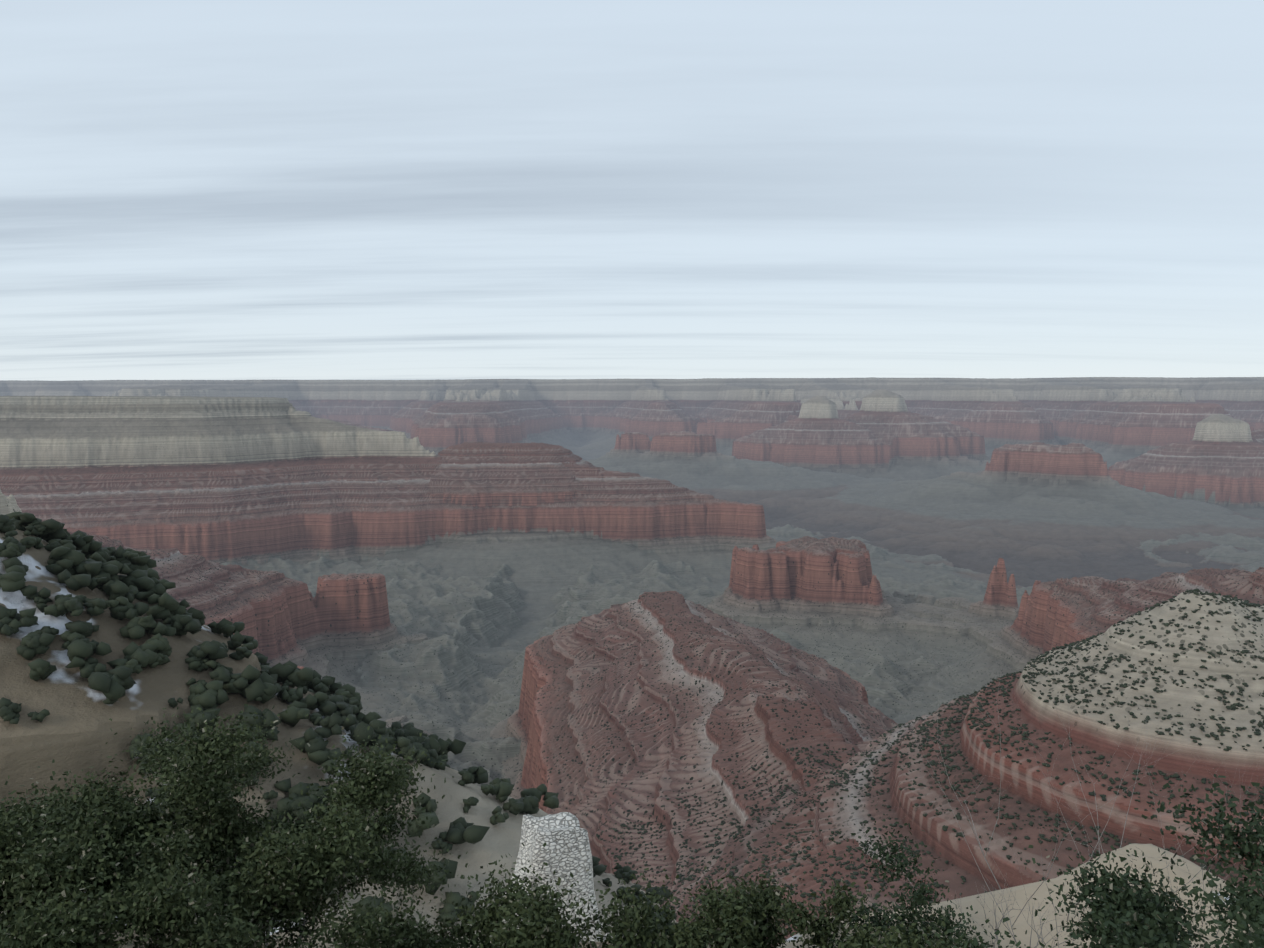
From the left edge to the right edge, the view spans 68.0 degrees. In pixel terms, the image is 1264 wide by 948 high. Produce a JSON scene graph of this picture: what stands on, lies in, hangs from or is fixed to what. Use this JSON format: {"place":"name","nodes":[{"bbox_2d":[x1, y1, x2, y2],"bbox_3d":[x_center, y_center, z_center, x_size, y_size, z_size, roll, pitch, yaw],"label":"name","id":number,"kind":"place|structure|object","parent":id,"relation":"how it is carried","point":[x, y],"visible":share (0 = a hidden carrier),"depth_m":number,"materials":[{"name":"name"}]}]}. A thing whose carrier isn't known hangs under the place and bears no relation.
{"place":"outdoors","nodes":[
{"label":"outdoors","id":0,"kind":"place"},
{"bbox_2d":[0,377,1263,947],"bbox_3d":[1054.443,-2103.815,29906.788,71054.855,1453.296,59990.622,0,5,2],"label":"canyon terrain","id":1,"kind":"structure","parent":0,"point":[600,605],"depth_m":3262.87,"materials":[{"name":"red stone"}]},
{"bbox_2d":[0,704,575,947],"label":"bush","id":2,"kind":"object","parent":1,"relation":"on","point":[89,843],"depth_m":7.38,"materials":[{"name":"green plant"}]},
{"bbox_2d":[245,917,364,947],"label":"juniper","id":3,"kind":"object","parent":1,"relation":"on","point":[308,944],"visible":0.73,"depth_m":6.73,"materials":[{"name":"green plant"}]},
{"bbox_2d":[302,842,774,947],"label":"bush","id":4,"kind":"object","parent":1,"relation":"on","point":[542,928],"depth_m":6.74,"materials":[{"name":"green plant"}]},
{"bbox_2d":[504,812,606,942],"bbox_3d":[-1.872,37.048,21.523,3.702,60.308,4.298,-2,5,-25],"label":"rock","id":5,"kind":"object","parent":1,"relation":"on","point":[564,851],"depth_m":18.54,"materials":[{"name":"white stone"}]},
{"bbox_2d":[574,941,620,947],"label":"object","id":6,"kind":"object","parent":1,"relation":"on","point":[599,944],"visible":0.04,"depth_m":12.19,"materials":[{"name":"plant"}]},
{"bbox_2d":[0,511,1263,945],"bbox_3d":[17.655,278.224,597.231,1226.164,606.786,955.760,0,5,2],"label":"scrub","id":7,"kind":"object","parent":1,"relation":"on","point":[334,703],"visible":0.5,"depth_m":173.51,"materials":[{"name":"green plant"}]},
{"bbox_2d":[612,911,705,947],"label":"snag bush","id":8,"kind":"object","parent":1,"relation":"on","point":[667,930],"visible":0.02,"depth_m":7.50,"materials":[{"name":"green plant"}]},
{"bbox_2d":[650,861,989,947],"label":"bush","id":9,"kind":"object","parent":1,"relation":"on","point":[755,904],"depth_m":6.74,"materials":[{"name":"green plant"}]},
{"bbox_2d":[777,843,1253,947],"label":"ledge","id":10,"kind":"object","parent":1,"relation":"on","point":[1021,925],"visible":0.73,"depth_m":8.41,"materials":[{"name":"stone"}]},
{"bbox_2d":[954,873,1078,947],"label":"bare shrub","id":11,"kind":"object","parent":10,"relation":"on","point":[996,928],"visible":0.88,"depth_m":7.29,"materials":[{"name":"grey plant"}]},
{"bbox_2d":[779,770,1263,947],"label":"bush","id":12,"kind":"object","parent":1,"relation":"on","point":[1135,915],"depth_m":5.45,"materials":[{"name":"green plant"}]},
{"bbox_2d":[782,588,1263,947],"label":"bare shrub","id":13,"kind":"object","parent":1,"relation":"on","point":[1076,806],"visible":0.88,"depth_m":8.36,"materials":[{"name":"brown plant"}]},
{"bbox_2d":[0,0,1263,380],"label":"sky","id":14,"kind":"structure","parent":0,"point":[190,189],"materials":[{"name":"white"}]}
]}

